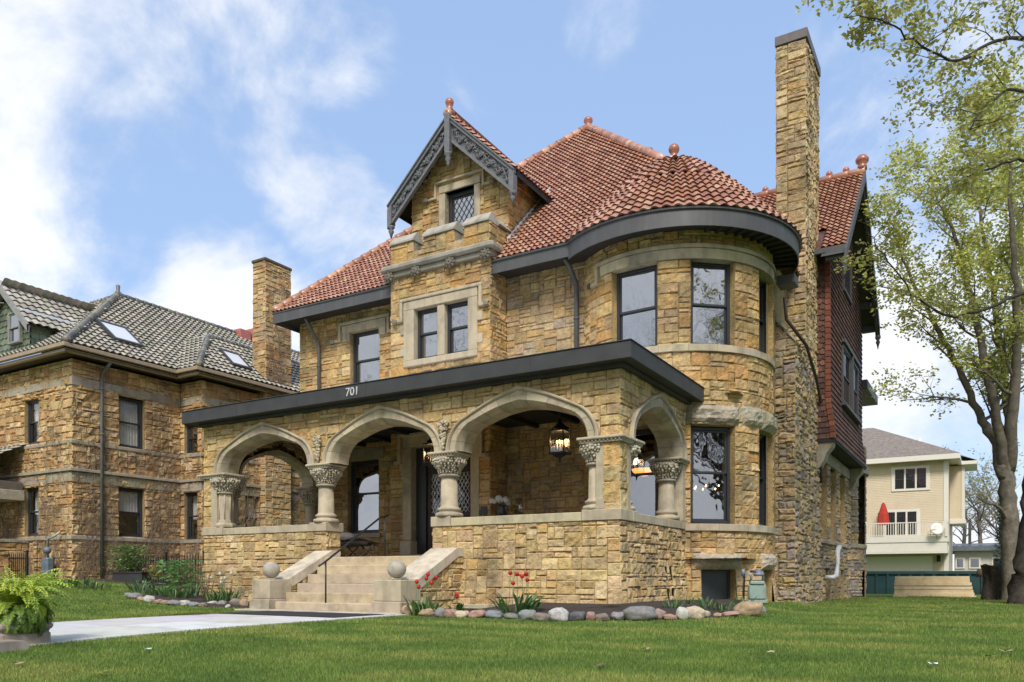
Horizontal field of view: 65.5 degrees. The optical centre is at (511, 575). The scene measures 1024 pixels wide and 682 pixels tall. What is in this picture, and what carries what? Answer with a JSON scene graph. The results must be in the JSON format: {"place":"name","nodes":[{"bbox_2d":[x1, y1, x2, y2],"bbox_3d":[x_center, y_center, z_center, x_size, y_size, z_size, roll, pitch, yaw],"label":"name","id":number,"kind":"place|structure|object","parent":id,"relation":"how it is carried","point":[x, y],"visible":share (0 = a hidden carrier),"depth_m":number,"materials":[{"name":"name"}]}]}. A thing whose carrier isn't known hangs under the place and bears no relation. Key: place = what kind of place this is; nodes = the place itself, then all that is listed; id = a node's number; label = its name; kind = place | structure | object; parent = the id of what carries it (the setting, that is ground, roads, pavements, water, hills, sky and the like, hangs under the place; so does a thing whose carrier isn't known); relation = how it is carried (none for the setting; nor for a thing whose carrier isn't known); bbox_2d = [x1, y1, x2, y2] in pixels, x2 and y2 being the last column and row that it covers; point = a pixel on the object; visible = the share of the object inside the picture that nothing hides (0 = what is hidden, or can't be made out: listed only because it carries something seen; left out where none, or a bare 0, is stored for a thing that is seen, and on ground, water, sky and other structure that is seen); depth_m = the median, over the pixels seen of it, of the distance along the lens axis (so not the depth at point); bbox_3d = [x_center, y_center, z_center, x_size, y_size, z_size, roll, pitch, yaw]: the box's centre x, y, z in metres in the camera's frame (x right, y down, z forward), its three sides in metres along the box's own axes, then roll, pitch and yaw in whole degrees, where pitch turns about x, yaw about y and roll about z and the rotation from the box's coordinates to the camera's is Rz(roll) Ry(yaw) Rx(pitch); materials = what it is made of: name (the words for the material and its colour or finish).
{"place":"outdoors","nodes":[
{"label":"outdoors","id":0,"kind":"place"},
{"bbox_2d":[29,614,408,645],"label":"path","id":1,"kind":"structure","parent":0,"point":[80,631],"depth_m":12.04,"materials":[{"name":"concrete"}]},
{"bbox_2d":[214,611,383,617],"bbox_3d":[-4.043,0.729,15.182,3.100,0.022,1.450,0,0,31],"label":"paving strip","id":2,"kind":"object","parent":1,"relation":"on","point":[306,614],"visible":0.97,"depth_m":14.93,"materials":[{"name":"grey concrete"}]},
{"bbox_2d":[234,608,401,614],"bbox_3d":[-4.030,0.855,16.134,4.250,0.290,0.400,0,0,31],"label":"path threshold","id":3,"kind":"object","parent":1,"relation":"on","point":[252,609],"visible":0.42,"depth_m":15.90,"materials":[{"name":"stone"}]},
{"bbox_2d":[0,578,1023,681],"bbox_3d":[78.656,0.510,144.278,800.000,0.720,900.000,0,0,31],"label":"lawn","id":4,"kind":"structure","parent":0,"point":[769,602],"depth_m":8.09,"materials":[{"name":"plant"}]},
{"bbox_2d":[0,639,28,651],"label":"kerb block","id":5,"kind":"structure","parent":4,"relation":"on","point":[10,645],"depth_m":8.60,"materials":[{"name":"concrete"}]},
{"bbox_2d":[8,549,28,578],"bbox_3d":[-18.413,-0.318,28.512,3.866,1.195,0.086,0,0,31],"label":"iron fence","id":6,"kind":"object","parent":4,"relation":"on","point":[26,558],"visible":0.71,"depth_m":27.73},
{"bbox_2d":[0,622,52,643],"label":"stone planter","id":7,"kind":"object","parent":4,"relation":"on","point":[30,638],"visible":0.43,"depth_m":9.08,"materials":[{"name":"stone"}]},
{"bbox_2d":[0,566,80,637],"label":"fern","id":8,"kind":"object","parent":7,"relation":"on","point":[24,608],"visible":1,"depth_m":9.01,"materials":[{"name":"green plant"}]},
{"bbox_2d":[58,576,97,587],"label":"garden plant","id":9,"kind":"object","parent":4,"relation":"on","point":[88,580],"visible":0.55,"depth_m":21.28,"materials":[{"name":"green plant"}]},
{"bbox_2d":[80,581,114,589],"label":"garden plant","id":10,"kind":"object","parent":4,"relation":"on","point":[94,585],"visible":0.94,"depth_m":21.18,"materials":[{"name":"green plant"}]},
{"bbox_2d":[77,579,200,587],"bbox_3d":[-11.243,0.272,26.755,7.400,0.349,5.500,0,0,31],"label":"flower bed","id":11,"kind":"object","parent":4,"relation":"on","point":[156,583],"visible":0.17,"depth_m":24.53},
{"bbox_2d":[111,572,152,581],"bbox_3d":[-11.792,0.034,24.667,1.538,0.330,0.410,0,0,31],"label":"planter box","id":12,"kind":"object","parent":11,"relation":"on","point":[127,576],"visible":0.74,"depth_m":24.42,"materials":[{"name":"concrete"}]},
{"bbox_2d":[102,544,158,571],"bbox_3d":[-11.947,-0.535,24.744,1.663,0.881,1.661,0,0,31],"label":"potted shrub","id":13,"kind":"object","parent":12,"relation":"in","point":[129,558],"visible":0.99,"depth_m":24.64,"materials":[{"name":"green plant"}]},
{"bbox_2d":[0,257,299,579],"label":"vine covered house","id":14,"kind":"structure","parent":4,"relation":"on","point":[152,353],"depth_m":29.58,"materials":[{"name":"stone"}]},
{"bbox_2d":[8,312,22,345],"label":"window","id":15,"kind":"structure","parent":14,"relation":"in","point":[15,328],"depth_m":28.63,"materials":[{"name":"grey wood"}]},
{"bbox_2d":[28,488,38,535],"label":"window","id":16,"kind":"structure","parent":14,"relation":"in","point":[30,513],"depth_m":29.00,"materials":[{"name":"paint"}]},
{"bbox_2d":[28,400,38,443],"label":"window","id":17,"kind":"structure","parent":14,"relation":"in","point":[30,424],"depth_m":29.00,"materials":[{"name":"paint"}]},
{"bbox_2d":[0,366,69,578],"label":"climbing vine","id":18,"kind":"object","parent":14,"relation":"attached to","point":[44,522],"visible":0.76,"depth_m":28.13,"materials":[{"name":"plant"}]},
{"bbox_2d":[36,531,60,578],"bbox_3d":[-16.292,-0.630,27.738,1.498,1.868,0.335,0,0,31],"label":"gas meter","id":19,"kind":"object","parent":14,"relation":"attached to","point":[47,563],"visible":0.89,"depth_m":27.51,"materials":[{"name":"grey metal"}]},
{"bbox_2d":[73,380,180,578],"bbox_3d":[-14.011,-3.577,29.214,0.051,7.564,4.307,0,0,31],"label":"climbing vine","id":20,"kind":"object","parent":14,"relation":"attached to","point":[108,524],"visible":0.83,"depth_m":28.72,"materials":[{"name":"plant"}]},
{"bbox_2d":[119,488,141,536],"bbox_3d":[-14.277,-2.330,29.481,0.400,1.780,1.030,0,0,31],"label":"window","id":21,"kind":"structure","parent":14,"relation":"in","point":[128,512],"depth_m":29.63,"materials":[{"name":"glass"}]},
{"bbox_2d":[119,396,141,448],"bbox_3d":[-14.188,-5.635,29.434,0.200,1.830,1.020,0,0,31],"label":"window","id":22,"kind":"structure","parent":14,"relation":"in","point":[128,424],"depth_m":29.56,"materials":[{"name":"glass"}]},
{"bbox_2d":[179,453,199,578],"bbox_3d":[-12.463,-2.348,30.717,1.254,5.102,0.047,0,0,31],"label":"climbing vine","id":23,"kind":"object","parent":14,"relation":"attached to","point":[196,548],"visible":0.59,"depth_m":30.62,"materials":[{"name":"plant"}]},
{"bbox_2d":[187,493,196,539],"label":"window","id":24,"kind":"structure","parent":14,"relation":"in","point":[189,495],"depth_m":31.08,"materials":[{"name":"paint"}]},
{"bbox_2d":[187,425,196,452],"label":"window","id":25,"kind":"structure","parent":14,"relation":"in","point":[189,438],"depth_m":31.05,"materials":[{"name":"paint"}]},
{"bbox_2d":[245,496,256,526],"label":"window","id":26,"kind":"structure","parent":14,"relation":"in","point":[250,499],"depth_m":32.86,"materials":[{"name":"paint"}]},
{"bbox_2d":[203,396,299,526],"bbox_3d":[-8.239,-3.489,36.487,0.051,7.386,14.092,0,0,31],"label":"climbing vine","id":27,"kind":"object","parent":14,"relation":"attached to","point":[244,503],"visible":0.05,"depth_m":32.54,"materials":[{"name":"plant"}]},
{"bbox_2d":[267,291,291,396],"bbox_3d":[-9.727,-8.749,33.296,0.048,6.712,1.408,0,0,31],"label":"climbing vine","id":28,"kind":"object","parent":14,"relation":"attached to","point":[280,366],"visible":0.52,"depth_m":33.22,"materials":[{"name":"plant"}]},
{"bbox_2d":[130,550,203,584],"bbox_3d":[-9.988,-0.177,24.265,5.386,1.195,0.086,0,0,31],"label":"iron fence","id":29,"kind":"object","parent":4,"relation":"on","point":[168,560],"visible":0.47,"depth_m":24.69,"materials":[{"name":"metal"}]},
{"bbox_2d":[135,559,215,592],"bbox_3d":[-6.084,-0.002,14.585,1.370,0.620,1.285,0,0,31],"label":"rhododendron","id":30,"kind":"object","parent":4,"relation":"on","point":[180,574],"visible":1,"depth_m":14.48,"materials":[{"name":"green plant"}]},
{"bbox_2d":[142,591,249,608],"bbox_3d":[-8.145,0.564,20.268,6.760,0.412,2.615,0,0,38],"label":"flower bed","id":31,"kind":"object","parent":4,"relation":"on","point":[199,599],"visible":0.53,"depth_m":19.06,"materials":[{"name":"soil"}]},
{"bbox_2d":[122,579,160,593],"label":"garden plant","id":32,"kind":"object","parent":31,"relation":"on","point":[136,587],"visible":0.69,"depth_m":20.76,"materials":[{"name":"green plant"}]},
{"bbox_2d":[155,585,197,597],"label":"garden plant","id":33,"kind":"object","parent":31,"relation":"on","point":[176,594],"visible":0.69,"depth_m":19.56,"materials":[{"name":"green plant"}]},
{"bbox_2d":[173,584,205,596],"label":"garden plant","id":34,"kind":"object","parent":31,"relation":"on","point":[193,594],"visible":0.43,"depth_m":20.21,"materials":[{"name":"green plant"}]},
{"bbox_2d":[184,562,217,596],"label":"bare shrub","id":35,"kind":"object","parent":31,"relation":"on","point":[204,587],"visible":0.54,"depth_m":20.51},
{"bbox_2d":[200,571,233,601],"bbox_3d":[-7.155,0.288,19.120,0.994,0.806,0.814,0,0,31],"label":"narcissus","id":36,"kind":"object","parent":31,"relation":"on","point":[217,598],"visible":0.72,"depth_m":19.13,"materials":[{"name":"green plant"}]},
{"bbox_2d":[204,585,245,600],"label":"garden plant","id":37,"kind":"object","parent":31,"relation":"on","point":[229,593],"visible":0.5,"depth_m":19.53,"materials":[{"name":"green plant"}]},
{"bbox_2d":[468,610,485,617],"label":"border rock","id":38,"kind":"object","parent":4,"relation":"on","point":[476,613],"visible":0.75,"depth_m":13.73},
{"bbox_2d":[518,609,535,619],"bbox_3d":[0.252,0.664,13.211,0.327,0.210,0.255,0,0,31],"label":"border rock","id":39,"kind":"object","parent":4,"relation":"on","point":[526,614],"visible":0.74,"depth_m":13.12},
{"bbox_2d":[181,27,880,612],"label":"stone mansion","id":40,"kind":"structure","parent":4,"relation":"on","point":[487,317],"depth_m":20.64,"materials":[{"name":"stone"}]},
{"bbox_2d":[340,539,379,556],"bbox_3d":[-4.170,-0.718,21.334,1.433,0.564,0.500,0,0,31],"label":"bench","id":41,"kind":"object","parent":40,"relation":"on","point":[359,542],"visible":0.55,"depth_m":21.06,"materials":[{"name":"metal"}]},
{"bbox_2d":[340,532,354,539],"bbox_3d":[-4.461,-1.060,21.332,0.540,0.216,0.432,0,0,31],"label":"cushion","id":42,"kind":"object","parent":41,"relation":"on","point":[346,536],"visible":0.78,"depth_m":21.16,"materials":[{"name":"grey fabric"}]},
{"bbox_2d":[351,460,378,533],"bbox_3d":[-4.460,-2.420,24.518,1.230,2.240,0.140,0,0,31],"label":"window","id":43,"kind":"structure","parent":40,"relation":"in","point":[364,474],"depth_m":24.60,"materials":[{"name":"glass"}]},
{"bbox_2d":[354,329,379,382],"bbox_3d":[-4.408,-6.635,24.487,1.170,1.770,0.140,0,0,31],"label":"window","id":44,"kind":"structure","parent":40,"relation":"in","point":[366,344],"depth_m":24.55,"materials":[{"name":"glass"}]},
{"bbox_2d":[418,307,436,358],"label":"window","id":45,"kind":"structure","parent":40,"relation":"in","point":[427,319],"depth_m":22.32,"materials":[{"name":"glass"}]},
{"bbox_2d":[422,438,434,472],"bbox_3d":[-1.996,-3.295,20.043,0.498,1.410,0.498,0,0,-36],"label":"porch lantern","id":46,"kind":"object","parent":40,"relation":"hanging from","point":[429,442],"visible":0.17,"depth_m":19.97,"materials":[{"name":"black metal"}]},
{"bbox_2d":[416,447,469,553],"bbox_3d":[-1.820,-2.095,22.059,2.000,3.010,0.193,0,0,31],"label":"front door","id":47,"kind":"structure","parent":40,"relation":"in","point":[428,484],"depth_m":22.35,"materials":[{"name":"paint"}]},
{"bbox_2d":[448,301,467,353],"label":"window","id":48,"kind":"structure","parent":40,"relation":"in","point":[457,312],"depth_m":21.79,"materials":[{"name":"glass"}]},
{"bbox_2d":[449,188,473,230],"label":"window","id":49,"kind":"structure","parent":40,"relation":"in","point":[461,204],"depth_m":22.84,"materials":[{"name":"glass"}]},
{"bbox_2d":[549,412,570,462],"bbox_3d":[1.094,-3.295,18.208,0.498,1.410,0.498,0,0,-36],"label":"porch lantern","id":50,"kind":"object","parent":40,"relation":"hanging from","point":[559,427],"visible":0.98,"depth_m":18.14,"materials":[{"name":"black metal"}]},
{"bbox_2d":[617,265,656,346],"bbox_3d":[3.063,-6.420,19.290,1.099,2.000,0.169,0,0,34],"label":"window","id":51,"kind":"structure","parent":40,"relation":"in","point":[636,289],"depth_m":19.29,"materials":[{"name":"glass"}]},
{"bbox_2d":[631,435,650,475],"bbox_3d":[3.327,-3.407,20.081,0.660,1.786,0.660,0,0,31],"label":"pendant lamp","id":52,"kind":"object","parent":40,"relation":"hanging from","point":[642,469],"visible":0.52,"depth_m":19.87,"materials":[{"name":"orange glass"}]},
{"bbox_2d":[631,429,656,515],"bbox_3d":[3.055,-2.380,19.277,1.099,2.280,0.140,0,0,34],"label":"window","id":53,"kind":"structure","parent":40,"relation":"in","point":[647,431],"depth_m":19.06,"materials":[{"name":"paint"}]},
{"bbox_2d":[694,433,721,495],"bbox_3d":[5.146,-2.949,20.600,0.809,1.722,0.809,0,0,8],"label":"chandelier","id":54,"kind":"object","parent":40,"relation":"hanging from","point":[710,492],"visible":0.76,"depth_m":20.59,"materials":[{"name":"white metal"}]},
{"bbox_2d":[691,262,729,344],"bbox_3d":[4.687,-6.420,18.930,0.910,2.000,0.651,0,0,23],"label":"window","id":55,"kind":"structure","parent":40,"relation":"in","point":[710,282],"depth_m":18.95,"materials":[{"name":"glass"}]},
{"bbox_2d":[691,427,729,523],"bbox_3d":[4.689,-2.380,18.920,1.020,2.280,0.140,0,0,-10],"label":"window","id":56,"kind":"structure","parent":40,"relation":"in","point":[726,431],"depth_m":18.95,"materials":[{"name":"paint"}]},
{"bbox_2d":[701,570,729,599],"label":"basement window","id":57,"kind":"structure","parent":40,"relation":"in","point":[714,583],"depth_m":18.93,"materials":[{"name":"glass"}]},
{"bbox_2d":[759,279,764,352],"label":"window","id":58,"kind":"structure","parent":40,"relation":"in","point":[761,284],"depth_m":20.17,"materials":[{"name":"glass"}]},
{"bbox_2d":[759,435,764,525],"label":"window","id":59,"kind":"structure","parent":40,"relation":"in","point":[761,439],"depth_m":20.17,"materials":[{"name":"glass"}]},
{"bbox_2d":[841,343,850,406],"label":"window","id":60,"kind":"structure","parent":40,"relation":"in","point":[846,357],"depth_m":25.99,"materials":[{"name":"grey paint"}]},
{"bbox_2d":[842,253,851,305],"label":"window","id":61,"kind":"structure","parent":40,"relation":"in","point":[847,281],"depth_m":26.43,"materials":[{"name":"glass"}]},
{"bbox_2d":[854,362,858,417],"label":"window","id":62,"kind":"structure","parent":40,"relation":"in","point":[856,370],"depth_m":28.24,"materials":[{"name":"grey paint"}]},
{"bbox_2d":[532,612,549,621],"bbox_3d":[0.480,0.676,12.922,0.285,0.164,0.232,0,0,-17],"label":"border rock","id":63,"kind":"object","parent":4,"relation":"on","point":[537,616],"visible":0.72,"depth_m":12.84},
{"bbox_2d":[548,607,568,621],"bbox_3d":[0.754,0.639,12.881,0.338,0.261,0.275,0,0,3],"label":"border rock","id":64,"kind":"object","parent":4,"relation":"on","point":[557,614],"visible":0.8,"depth_m":12.77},
{"bbox_2d":[568,611,585,620],"bbox_3d":[1.057,0.665,12.901,0.291,0.187,0.237,0,0,10],"label":"border rock","id":65,"kind":"object","parent":4,"relation":"on","point":[577,615],"visible":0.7,"depth_m":12.81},
{"bbox_2d":[421,599,745,619],"bbox_3d":[2.178,0.640,16.497,6.155,0.261,7.836,0,0,31],"label":"flower bed","id":66,"kind":"object","parent":4,"relation":"on","point":[607,609],"visible":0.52,"depth_m":14.20,"materials":[{"name":"soil"}]},
{"bbox_2d":[402,572,446,615],"bbox_3d":[-1.631,0.338,15.027,0.829,0.826,1.026,0,0,-40],"label":"tulip plant","id":67,"kind":"object","parent":66,"relation":"on","point":[416,607],"visible":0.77,"depth_m":15.04,"materials":[{"name":"green plant"}]},
{"bbox_2d":[418,608,435,615],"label":"border rock","id":68,"kind":"object","parent":66,"relation":"on","point":[428,611],"visible":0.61,"depth_m":14.74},
{"bbox_2d":[434,607,444,617],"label":"border rock","id":69,"kind":"object","parent":66,"relation":"on","point":[439,612],"visible":0.71,"depth_m":14.04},
{"bbox_2d":[454,610,468,617],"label":"border rock","id":70,"kind":"object","parent":66,"relation":"on","point":[461,614],"visible":0.68,"depth_m":13.83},
{"bbox_2d":[485,610,503,617],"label":"border rock","id":71,"kind":"object","parent":66,"relation":"on","point":[494,614],"visible":0.81,"depth_m":13.59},
{"bbox_2d":[488,570,548,613],"bbox_3d":[0.128,0.302,13.968,1.178,0.806,1.217,0,0,31],"label":"tulip plant","id":72,"kind":"object","parent":66,"relation":"on","point":[530,603],"visible":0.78,"depth_m":13.85,"materials":[{"name":"green plant"}]},
{"bbox_2d":[623,606,657,620],"bbox_3d":[2.049,0.603,12.729,0.579,0.254,0.448,0,0,19],"label":"border rock","id":73,"kind":"object","parent":66,"relation":"on","point":[638,613],"visible":0.83,"depth_m":12.56,"materials":[{"name":"stone"}]},
{"bbox_2d":[675,607,688,618],"bbox_3d":[2.702,0.599,12.660,0.218,0.221,0.177,0,0,0],"label":"border rock","id":74,"kind":"object","parent":66,"relation":"on","point":[682,612],"visible":0.8,"depth_m":12.59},
{"bbox_2d":[690,595,721,608],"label":"grass tuft","id":75,"kind":"object","parent":66,"relation":"on","point":[703,604],"visible":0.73,"depth_m":13.58,"materials":[{"name":"green plant"}]},
{"bbox_2d":[733,601,762,616],"bbox_3d":[4.102,0.583,13.780,0.521,0.296,0.420,0,0,31],"label":"border rock","id":76,"kind":"object","parent":66,"relation":"on","point":[748,608],"visible":0.77,"depth_m":13.61,"materials":[{"name":"stone"}]},
{"bbox_2d":[741,569,767,603],"bbox_3d":[5.165,0.231,16.845,0.396,0.751,0.499,0,0,-45],"label":"gas meter","id":77,"kind":"object","parent":66,"relation":"on","point":[756,588],"visible":0.93,"depth_m":16.72,"materials":[{"name":"green metal"}]},
{"bbox_2d":[595,613,609,620],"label":"border rock","id":78,"kind":"object","parent":4,"relation":"on","point":[602,617],"visible":0.82,"depth_m":12.67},
{"bbox_2d":[610,612,625,619],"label":"border rock","id":79,"kind":"object","parent":4,"relation":"on","point":[617,615],"visible":0.72,"depth_m":12.71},
{"bbox_2d":[686,606,705,619],"bbox_3d":[2.920,0.592,12.726,0.356,0.231,0.263,0,0,-21],"label":"border rock","id":80,"kind":"object","parent":4,"relation":"on","point":[696,612],"visible":0.79,"depth_m":12.62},
{"bbox_2d":[795,0,1023,604],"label":"street tree","id":81,"kind":"object","parent":4,"relation":"on","point":[1015,588],"visible":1,"depth_m":15.97,"materials":[{"name":"green plant"}]},
{"bbox_2d":[862,428,977,570],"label":"townhouse","id":82,"kind":"structure","parent":4,"relation":"on","point":[917,487],"depth_m":55.14,"materials":[{"name":"beige paint"}]},
{"bbox_2d":[877,501,889,524],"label":"patio umbrella","id":83,"kind":"object","parent":82,"relation":"on","point":[883,515],"visible":0.92,"depth_m":54.89,"materials":[{"name":"red fabric"}]},
{"bbox_2d":[866,556,931,570],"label":"garage door","id":84,"kind":"structure","parent":82,"relation":"in","point":[905,563],"depth_m":55.35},
{"bbox_2d":[882,509,919,536],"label":"window","id":85,"kind":"structure","parent":82,"relation":"in","point":[899,515],"depth_m":55.25,"materials":[{"name":"paint"}]},
{"bbox_2d":[891,465,929,491],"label":"window","id":86,"kind":"structure","parent":82,"relation":"in","point":[907,478],"depth_m":55.05,"materials":[{"name":"paint"}]},
{"bbox_2d":[928,523,944,538],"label":"satellite dish","id":87,"kind":"object","parent":82,"relation":"attached to","point":[936,529],"visible":1,"depth_m":52.67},
{"bbox_2d":[866,571,982,594],"bbox_3d":[19.909,0.533,37.956,5.423,1.521,2.387,0,0,31],"label":"fence","id":88,"kind":"object","parent":4,"relation":"on","point":[880,582],"visible":0.3,"depth_m":37.74,"materials":[{"name":"teal paint"}]},
{"bbox_2d":[893,596,975,596],"bbox_3d":[17.211,0.878,32.422,2.965,0.138,0.900,0,0,31],"label":"timber board","id":89,"kind":"object","parent":4,"relation":"on","point":[937,596],"visible":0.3,"depth_m":31.78,"materials":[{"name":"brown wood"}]},
{"bbox_2d":[894,593,973,595],"bbox_3d":[17.219,0.750,32.475,2.872,0.134,0.900,0,0,31],"label":"timber board","id":90,"kind":"object","parent":89,"relation":"on","point":[934,594],"visible":0.88,"depth_m":32.06,"materials":[{"name":"brown wood"}]},
{"bbox_2d":[894,589,972,592],"bbox_3d":[17.237,0.635,32.523,2.816,0.130,0.900,0,0,31],"label":"timber board","id":91,"kind":"object","parent":90,"relation":"on","point":[927,591],"visible":0.92,"depth_m":32.18,"materials":[{"name":"brown wood"}]},
{"bbox_2d":[894,586,972,589],"bbox_3d":[17.242,0.492,32.578,2.796,0.125,0.900,0,0,31],"label":"timber board","id":92,"kind":"object","parent":91,"relation":"on","point":[939,587],"visible":0.98,"depth_m":32.11,"materials":[{"name":"brown wood"}]},
{"bbox_2d":[894,582,971,585],"bbox_3d":[17.253,0.337,32.629,2.771,0.139,0.900,0,0,31],"label":"timber board","id":93,"kind":"object","parent":92,"relation":"on","point":[933,584],"visible":0.86,"depth_m":32.22,"materials":[{"name":"brown wood"}]},
{"bbox_2d":[895,579,969,582],"bbox_3d":[17.256,0.211,32.686,2.696,0.132,0.900,0,0,31],"label":"timber board","id":94,"kind":"object","parent":93,"relation":"on","point":[932,580],"visible":0.92,"depth_m":32.28,"materials":[{"name":"brown wood"}]},
{"bbox_2d":[895,576,969,578],"bbox_3d":[17.282,0.082,32.729,2.668,0.129,0.900,0,0,31],"label":"timber board","id":95,"kind":"object","parent":94,"relation":"on","point":[932,577],"visible":0.9,"depth_m":32.34,"materials":[{"name":"brown wood"}]},
{"bbox_2d":[852,45,1023,600],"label":"street tree","id":96,"kind":"object","parent":4,"relation":"on","point":[998,434],"visible":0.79,"depth_m":24.86,"materials":[{"name":"green plant"}]},
{"bbox_2d":[952,543,1000,570],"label":"white building","id":97,"kind":"structure","parent":4,"relation":"on","point":[971,557],"depth_m":62.37,"materials":[{"name":"paint"}]},
{"bbox_2d":[955,557,964,568],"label":"window","id":98,"kind":"structure","parent":97,"relation":"in","point":[959,561],"depth_m":62.86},
{"bbox_2d":[969,557,980,568],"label":"window","id":99,"kind":"structure","parent":97,"relation":"in","point":[974,562],"depth_m":62.34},
{"bbox_2d":[942,442,1023,538],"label":"distant tree","id":100,"kind":"object","parent":4,"relation":"on","point":[986,520],"visible":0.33,"depth_m":80.37,"materials":[{"name":"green plant"}]},
{"bbox_2d":[949,421,1023,545],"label":"distant tree","id":101,"kind":"object","parent":4,"relation":"on","point":[964,535],"visible":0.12,"depth_m":84.70,"materials":[{"name":"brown plant"}]},
{"bbox_2d":[958,71,1023,307],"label":"street tree","id":102,"kind":"object","parent":4,"relation":"on","point":[995,207],"visible":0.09,"depth_m":34.11,"materials":[{"name":"green plant"}]},
{"bbox_2d":[980,564,1001,600],"bbox_3d":[15.795,0.298,25.970,0.874,1.404,1.009,0,0,31],"label":"tree stump","id":103,"kind":"object","parent":4,"relation":"on","point":[992,582],"visible":0.52,"depth_m":25.75,"materials":[{"name":"brown wood"}]},
{"bbox_2d":[965,453,1019,542],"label":"distant tree","id":104,"kind":"object","parent":4,"relation":"on","point":[979,518],"visible":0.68,"depth_m":74.97,"materials":[{"name":"brown plant"}]},
{"bbox_2d":[989,499,1001,564],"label":"conifer","id":105,"kind":"object","parent":4,"relation":"on","point":[999,539],"visible":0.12,"depth_m":49.98,"materials":[{"name":"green plant"}]},
{"bbox_2d":[0,0,1023,570],"label":"sky","id":106,"kind":"structure","parent":0,"point":[156,150],"materials":[{"name":"blue"}]},
{"bbox_3d":[-0.013,-0.960,19.912,1.000,1.020,1.000,0,0,31],"label":"side table","id":107,"kind":"object","parent":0,"visible":0},
{"bbox_2d":[489,495,510,515],"bbox_3d":[-0.302,-1.753,20.027,0.501,0.566,0.331,0,0,31],"label":"flower vase","id":108,"kind":"object","parent":107,"relation":"on","point":[501,510],"visible":1,"depth_m":19.96,"materials":[{"name":"ceramic"}]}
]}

